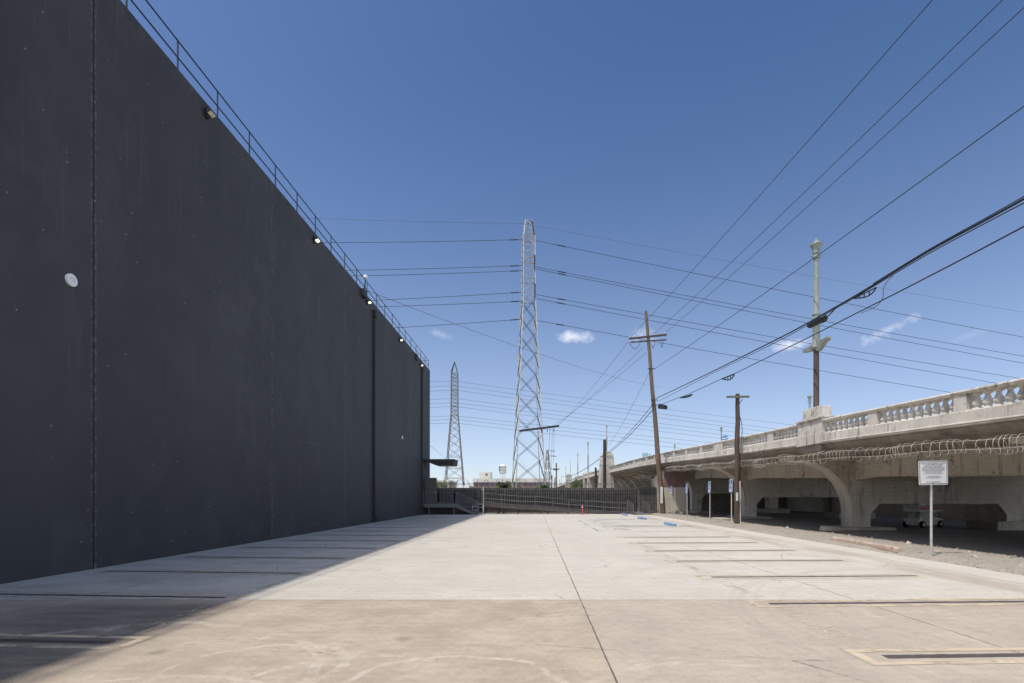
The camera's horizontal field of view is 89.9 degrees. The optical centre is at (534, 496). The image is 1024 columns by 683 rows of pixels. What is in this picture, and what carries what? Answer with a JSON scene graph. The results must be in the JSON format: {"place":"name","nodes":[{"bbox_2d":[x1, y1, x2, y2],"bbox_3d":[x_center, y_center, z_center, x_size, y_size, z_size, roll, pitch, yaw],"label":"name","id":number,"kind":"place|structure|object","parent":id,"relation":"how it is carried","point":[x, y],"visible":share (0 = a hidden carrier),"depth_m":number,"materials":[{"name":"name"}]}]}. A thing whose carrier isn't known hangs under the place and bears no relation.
{"place":"outdoors","nodes":[
{"label":"outdoors","id":0,"kind":"place"},
{"bbox_2d":[437,480,456,487],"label":"tan house","id":1,"kind":"structure","parent":0,"point":[448,485],"depth_m":128.00,"materials":[{"name":"paint"}]},
{"bbox_2d":[0,513,1023,682],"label":"parking lot","id":2,"kind":"structure","parent":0,"point":[544,598],"depth_m":7.54,"materials":[{"name":"concrete"}]},
{"bbox_2d":[0,0,457,583],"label":"warehouse","id":3,"kind":"structure","parent":2,"relation":"on","point":[204,346],"depth_m":14.05,"materials":[{"name":"black concrete"}]},
{"bbox_2d":[425,478,436,501],"bbox_3d":[-9.730,-0.540,47.886,1.100,2.360,0.148,0,0,0],"label":"open door","id":4,"kind":"structure","parent":3,"relation":"in","point":[430,483],"depth_m":47.90,"materials":[{"name":"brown metal"}]},
{"bbox_2d":[423,492,478,514],"bbox_3d":[-7.581,0.650,48.270,5.418,2.140,2.660,0,0,0],"label":"entry stair","id":5,"kind":"object","parent":2,"relation":"on","point":[457,509],"visible":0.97,"depth_m":47.23,"materials":[{"name":"grey metal"}]},
{"bbox_2d":[473,487,483,513],"bbox_3d":[-5.326,0.425,48.290,1.071,2.550,0.140,0,0,0],"label":"conduit riser","id":6,"kind":"object","parent":2,"relation":"on","point":[483,501],"visible":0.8,"depth_m":48.26,"materials":[{"name":"grey metal"}]},
{"bbox_2d":[430,479,639,512],"bbox_3d":[-0.298,0.020,50.621,21.295,3.361,0.297,0,0,0],"label":"picket fence","id":7,"kind":"object","parent":2,"relation":"on","point":[605,496],"visible":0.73,"depth_m":50.66,"materials":[{"name":"black metal"}]},
{"bbox_2d":[664,522,676,525],"bbox_3d":[7.892,1.620,29.900,0.184,0.152,1.950,0,0,-3],"label":"wheel stop","id":8,"kind":"object","parent":2,"relation":"on","point":[670,524],"visible":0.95,"depth_m":29.54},
{"bbox_2d":[366,290,657,386],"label":"power line","id":9,"kind":"object","parent":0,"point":[486,335],"visible":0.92,"depth_m":59.80,"materials":[{"name":"grey metal"}]},
{"bbox_2d":[484,493,649,514],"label":"access ramp","id":10,"kind":"structure","parent":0,"point":[568,510],"depth_m":48.52,"materials":[{"name":"grey metal"}]},
{"bbox_2d":[121,0,1023,487],"label":"sky","id":11,"kind":"structure","parent":0,"point":[657,124],"materials":[{"name":"blue"}]},
{"bbox_2d":[688,510,696,513],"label":"concrete block","id":12,"kind":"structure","parent":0,"point":[692,511],"depth_m":49.41,"materials":[{"name":"grey concrete"}]},
{"bbox_2d":[638,509,1023,557],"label":"underpass pavement","id":13,"kind":"structure","parent":0,"point":[953,534],"depth_m":25.04,"materials":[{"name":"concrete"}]},
{"bbox_2d":[645,466,687,513],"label":"abutment wall","id":14,"kind":"structure","parent":13,"relation":"on","point":[677,480],"depth_m":49.29,"materials":[{"name":"concrete"}]},
{"bbox_2d":[557,378,1023,529],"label":"viaduct","id":15,"kind":"object","parent":13,"relation":"on","point":[983,489],"visible":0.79,"depth_m":26.25,"materials":[{"name":"concrete"}]},
{"bbox_2d":[807,394,811,408],"bbox_3d":[30.600,-7.439,57.000,0.508,7.962,0.508,0,0,45],"label":"lamp standard","id":16,"kind":"object","parent":15,"relation":"on","point":[809,396],"visible":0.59,"depth_m":56.92,"materials":[{"name":"green paint"}]},
{"bbox_2d":[803,238,830,406],"bbox_3d":[12.465,-7.671,22.700,0.540,7.556,2.000,0,0,0],"label":"lamp standard","id":17,"kind":"object","parent":15,"relation":"on","point":[816,346],"visible":0.82,"depth_m":22.60,"materials":[{"name":"green paint"}]},
{"bbox_2d":[665,433,1023,471],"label":"razor wire","id":18,"kind":"object","parent":15,"relation":"attached to","point":[792,461],"visible":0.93,"depth_m":18.92,"materials":[{"name":"metal"}]},
{"bbox_2d":[819,526,840,530],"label":"concrete block","id":19,"kind":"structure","parent":13,"relation":"on","point":[829,528],"depth_m":24.15,"materials":[{"name":"grey concrete"}]},
{"bbox_2d":[902,504,942,527],"bbox_3d":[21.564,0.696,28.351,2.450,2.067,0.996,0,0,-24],"label":"car","id":20,"kind":"object","parent":13,"relation":"on","point":[920,519],"visible":0.8,"depth_m":27.96,"materials":[{"name":"white paint"}]},
{"bbox_2d":[650,512,1023,575],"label":"gravel verge","id":21,"kind":"structure","parent":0,"point":[1002,563],"depth_m":15.93,"materials":[{"name":"beige gravel"}]},
{"bbox_2d":[633,475,656,512],"bbox_3d":[10.657,-0.154,49.417,0.946,3.708,2.365,0,0,-34],"label":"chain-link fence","id":22,"kind":"object","parent":21,"relation":"on","point":[647,494],"visible":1,"depth_m":49.46,"materials":[{"name":"black metal"}]},
{"bbox_2d":[629,311,666,513],"bbox_3d":[10.356,-7.567,46.885,3.548,18.773,0.570,0,0,0],"label":"utility pole","id":23,"kind":"object","parent":21,"relation":"on","point":[658,464],"visible":0.99,"depth_m":46.74,"materials":[{"name":"brown wood"}]},
{"bbox_2d":[566,406,651,476],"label":"telephone cable","id":24,"kind":"object","parent":23,"relation":"attached to","point":[625,436],"visible":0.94,"depth_m":62.12,"materials":[{"name":"black rubber"}]},
{"bbox_2d":[567,411,651,476],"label":"telephone cable","id":25,"kind":"object","parent":23,"relation":"attached to","point":[622,441],"visible":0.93,"depth_m":63.15,"materials":[{"name":"black rubber"}]},
{"bbox_2d":[639,0,931,327],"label":"power line","id":26,"kind":"object","parent":23,"relation":"attached to","point":[811,137],"visible":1,"depth_m":18.02,"materials":[{"name":"metal"}]},
{"bbox_2d":[654,0,1002,333],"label":"power line","id":27,"kind":"object","parent":23,"relation":"attached to","point":[859,139],"visible":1,"depth_m":18.16,"materials":[{"name":"metal"}]},
{"bbox_2d":[656,196,1023,400],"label":"telephone cable","id":28,"kind":"object","parent":23,"relation":"attached to","point":[820,319],"visible":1,"depth_m":17.46,"materials":[{"name":"black rubber"}]},
{"bbox_2d":[656,106,1023,367],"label":"power line","id":29,"kind":"object","parent":23,"relation":"attached to","point":[877,212],"visible":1,"depth_m":17.26,"materials":[{"name":"metal"}]},
{"bbox_2d":[658,226,1023,408],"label":"telephone cable","id":30,"kind":"object","parent":23,"relation":"attached to","point":[661,406],"visible":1,"depth_m":18.06,"materials":[{"name":"black rubber"}]},
{"bbox_2d":[670,7,1023,328],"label":"power line","id":31,"kind":"object","parent":23,"relation":"attached to","point":[879,140],"visible":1,"depth_m":18.26,"materials":[{"name":"metal"}]},
{"bbox_2d":[670,486,671,513],"bbox_3d":[12.328,0.415,46.175,0.106,2.670,0.330,0,0,-10],"label":"parking sign","id":32,"kind":"object","parent":21,"relation":"on","point":[671,497],"visible":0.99,"depth_m":46.18,"materials":[{"name":"grey metal"}]},
{"bbox_2d":[659,509,686,513],"bbox_3d":[13.175,1.529,48.779,2.574,0.566,0.924,0,0,31],"label":"concrete rubble","id":33,"kind":"object","parent":21,"relation":"on","point":[677,512],"visible":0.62,"depth_m":48.49,"materials":[{"name":"grey concrete"}]},
{"bbox_2d":[686,484,687,517],"bbox_3d":[11.106,0.415,37.370,0.109,2.670,0.329,0,0,0],"label":"parking sign","id":34,"kind":"object","parent":21,"relation":"on","point":[687,498],"visible":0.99,"depth_m":37.38,"materials":[{"name":"grey metal"}]},
{"bbox_2d":[708,481,710,522],"bbox_3d":[10.717,0.415,31.370,0.112,2.670,0.328,0,0,0],"label":"parking sign","id":35,"kind":"object","parent":21,"relation":"on","point":[709,487],"visible":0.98,"depth_m":31.40,"materials":[{"name":"grey metal"}]},
{"bbox_2d":[712,517,733,520],"bbox_3d":[12.900,1.600,35.200,0.800,0.200,2.000,0,0,0],"label":"concrete block","id":36,"kind":"object","parent":21,"relation":"on","point":[722,518],"depth_m":34.33,"materials":[{"name":"beige concrete"}]},
{"bbox_2d":[729,479,732,527],"bbox_3d":[10.393,0.415,27.075,0.106,2.670,0.330,0,0,-10],"label":"parking sign","id":37,"kind":"object","parent":21,"relation":"on","point":[731,485],"visible":0.99,"depth_m":27.07,"materials":[{"name":"blue metal"}]},
{"bbox_2d":[726,394,749,523],"bbox_3d":[11.810,-2.084,29.840,1.312,7.780,0.500,0,0,0],"label":"utility pole","id":38,"kind":"object","parent":21,"relation":"on","point":[737,490],"visible":0.93,"depth_m":29.77,"materials":[{"name":"brown wood"}]},
{"bbox_2d":[831,537,852,542],"bbox_3d":[10.961,1.565,18.225,0.178,0.170,1.353,0,0,4],"label":"kerb block","id":39,"kind":"object","parent":21,"relation":"on","point":[842,539],"depth_m":18.15,"materials":[{"name":"beige concrete"}]},
{"bbox_2d":[852,540,902,552],"bbox_3d":[10.772,1.565,16.200,0.177,0.171,2.617,0,0,7],"label":"kerb block","id":40,"kind":"object","parent":21,"relation":"on","point":[885,547],"depth_m":15.81,"materials":[{"name":"beige concrete"}]},
{"bbox_2d":[918,461,947,555],"bbox_3d":[10.772,0.394,13.881,0.842,2.713,0.101,0,0,-3],"label":"notice sign","id":41,"kind":"object","parent":21,"relation":"on","point":[931,473],"visible":1,"depth_m":13.85,"materials":[{"name":"white metal"}]},
{"label":"ground","id":42,"kind":"structure","parent":0,"visible":0},
{"bbox_2d":[444,362,464,485],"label":"transmission tower","id":43,"kind":"structure","parent":42,"relation":"on","point":[454,415],"depth_m":183.79,"materials":[{"name":"metal"}]},
{"bbox_2d":[432,423,682,448],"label":"power line","id":44,"kind":"object","parent":43,"relation":"attached to","point":[554,434],"visible":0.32,"depth_m":192.61,"materials":[{"name":"grey metal"}]},
{"bbox_2d":[430,419,698,445],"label":"power line","id":45,"kind":"object","parent":43,"relation":"attached to","point":[574,432],"visible":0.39,"depth_m":194.39,"materials":[{"name":"grey metal"}]},
{"bbox_2d":[436,416,709,442],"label":"power line","id":46,"kind":"object","parent":43,"relation":"attached to","point":[572,428],"visible":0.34,"depth_m":193.60,"materials":[{"name":"grey metal"}]},
{"bbox_2d":[430,406,728,439],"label":"power line","id":47,"kind":"object","parent":43,"relation":"attached to","point":[576,421],"visible":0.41,"depth_m":193.84,"materials":[{"name":"grey metal"}]},
{"bbox_2d":[435,403,730,435],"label":"power line","id":48,"kind":"object","parent":43,"relation":"attached to","point":[583,418],"visible":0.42,"depth_m":194.44,"materials":[{"name":"grey metal"}]},
{"bbox_2d":[430,398,747,433],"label":"power line","id":49,"kind":"object","parent":43,"relation":"attached to","point":[569,412],"visible":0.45,"depth_m":193.28,"materials":[{"name":"grey metal"}]},
{"bbox_2d":[442,390,758,430],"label":"power line","id":50,"kind":"object","parent":43,"relation":"attached to","point":[597,409],"visible":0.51,"depth_m":195.50,"materials":[{"name":"grey metal"}]},
{"bbox_2d":[434,385,772,428],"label":"power line","id":51,"kind":"object","parent":43,"relation":"attached to","point":[597,405],"visible":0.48,"depth_m":194.99,"materials":[{"name":"grey metal"}]},
{"bbox_2d":[437,381,789,424],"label":"power line","id":52,"kind":"object","parent":43,"relation":"attached to","point":[600,400],"visible":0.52,"depth_m":195.33,"materials":[{"name":"grey metal"}]},
{"bbox_2d":[456,486,472,487],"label":"white shed","id":53,"kind":"structure","parent":42,"relation":"on","point":[464,486],"depth_m":170.00,"materials":[{"name":"paint"}]},
{"bbox_2d":[499,465,505,477],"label":"water tower","id":54,"kind":"structure","parent":42,"relation":"on","point":[502,469],"depth_m":298.23,"materials":[{"name":"white metal"}]},
{"bbox_2d":[494,481,513,487],"bbox_3d":[-3.636,-0.015,61.992,2.833,3.640,3.033,0,0,0],"label":"palm bush","id":55,"kind":"object","parent":42,"relation":"on","point":[502,486],"visible":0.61,"depth_m":61.61,"materials":[{"name":"green plant"}]},
{"bbox_2d":[473,472,548,487],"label":"factory","id":56,"kind":"structure","parent":42,"relation":"on","point":[483,476],"depth_m":159.95,"materials":[{"name":"beige concrete"}]},
{"bbox_2d":[512,219,558,487],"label":"transmission tower","id":57,"kind":"structure","parent":42,"relation":"on","point":[522,322],"depth_m":91.17,"materials":[{"name":"metal"}]},
{"bbox_2d":[323,239,521,242],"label":"power line","id":58,"kind":"object","parent":57,"relation":"attached to","point":[419,241],"visible":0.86,"depth_m":88.80,"materials":[{"name":"metal"}]},
{"bbox_2d":[318,218,528,223],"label":"power line","id":59,"kind":"object","parent":57,"relation":"attached to","point":[420,221],"visible":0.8,"depth_m":88.59,"materials":[{"name":"grey metal"}]},
{"bbox_2d":[346,265,521,270],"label":"power line","id":60,"kind":"object","parent":57,"relation":"attached to","point":[442,268],"visible":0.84,"depth_m":89.30,"materials":[{"name":"metal"}]},
{"bbox_2d":[362,270,521,275],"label":"power line","id":61,"kind":"object","parent":57,"relation":"attached to","point":[448,273],"visible":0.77,"depth_m":89.49,"materials":[{"name":"metal"}]},
{"bbox_2d":[371,292,520,300],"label":"power line","id":62,"kind":"object","parent":57,"relation":"attached to","point":[450,296],"visible":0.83,"depth_m":89.55,"materials":[{"name":"metal"}]},
{"bbox_2d":[379,301,520,306],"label":"power line","id":63,"kind":"object","parent":57,"relation":"attached to","point":[451,304],"visible":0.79,"depth_m":89.51,"materials":[{"name":"metal"}]},
{"bbox_2d":[398,319,520,327],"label":"power line","id":64,"kind":"object","parent":57,"relation":"attached to","point":[465,323],"visible":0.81,"depth_m":89.99,"materials":[{"name":"metal"}]},
{"bbox_2d":[556,352,637,425],"bbox_3d":[6.780,-12.937,68.249,0.040,1.530,43.173,0,0,-8],"label":"power line","id":65,"kind":"object","parent":57,"relation":"attached to","point":[607,381],"visible":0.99,"depth_m":57.44,"materials":[{"name":"grey metal"}]},
{"bbox_2d":[553,353,645,425],"bbox_3d":[6.433,-12.549,68.249,0.040,1.112,43.342,0,0,-10],"label":"power line","id":66,"kind":"object","parent":57,"relation":"attached to","point":[604,387],"visible":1,"depth_m":58.82,"materials":[{"name":"grey metal"}]},
{"bbox_2d":[540,299,992,382],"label":"power line","id":67,"kind":"object","parent":57,"relation":"attached to","point":[751,339],"visible":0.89,"depth_m":99.20,"materials":[{"name":"metal"}]},
{"bbox_2d":[538,320,1005,401],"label":"power line","id":68,"kind":"object","parent":57,"relation":"attached to","point":[743,357],"visible":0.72,"depth_m":99.16,"materials":[{"name":"metal"}]},
{"bbox_2d":[536,294,1014,377],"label":"power line","id":69,"kind":"object","parent":57,"relation":"attached to","point":[764,335],"visible":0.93,"depth_m":99.75,"materials":[{"name":"metal"}]},
{"bbox_2d":[534,225,1020,311],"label":"power line","id":70,"kind":"object","parent":57,"relation":"attached to","point":[758,266],"visible":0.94,"depth_m":99.55,"materials":[{"name":"grey metal"}]},
{"bbox_2d":[536,240,1020,336],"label":"power line","id":71,"kind":"object","parent":57,"relation":"attached to","point":[761,286],"visible":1,"depth_m":99.66,"materials":[{"name":"metal"}]},
{"bbox_2d":[537,269,1020,362],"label":"power line","id":72,"kind":"object","parent":57,"relation":"attached to","point":[759,313],"visible":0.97,"depth_m":99.41,"materials":[{"name":"metal"}]},
{"bbox_2d":[537,267,1020,355],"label":"power line","id":73,"kind":"object","parent":57,"relation":"attached to","point":[770,311],"visible":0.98,"depth_m":99.91,"materials":[{"name":"metal"}]},
{"bbox_2d":[536,484,549,487],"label":"palm bush","id":74,"kind":"object","parent":42,"relation":"on","point":[543,486],"visible":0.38,"depth_m":69.78,"materials":[{"name":"green plant"}]},
{"bbox_2d":[543,449,556,487],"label":"lattice frame","id":75,"kind":"object","parent":42,"relation":"on","point":[548,459],"visible":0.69,"depth_m":97.87,"materials":[{"name":"metal"}]},
{"bbox_2d":[569,476,582,487],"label":"tree","id":76,"kind":"object","parent":42,"relation":"on","point":[576,485],"visible":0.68,"depth_m":104.64,"materials":[{"name":"green plant"}]},
{"bbox_2d":[595,468,596,487],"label":"utility pole","id":77,"kind":"object","parent":42,"relation":"on","point":[595,477],"visible":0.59,"depth_m":79.86,"materials":[{"name":"brown wood"}]},
{"bbox_2d":[603,439,605,487],"bbox_3d":[7.909,-2.308,58.000,0.388,8.216,0.388,0,0,-23],"label":"utility pole","id":78,"kind":"object","parent":42,"relation":"on","point":[604,461],"visible":0.59,"depth_m":57.85,"materials":[{"name":"brown wood"}]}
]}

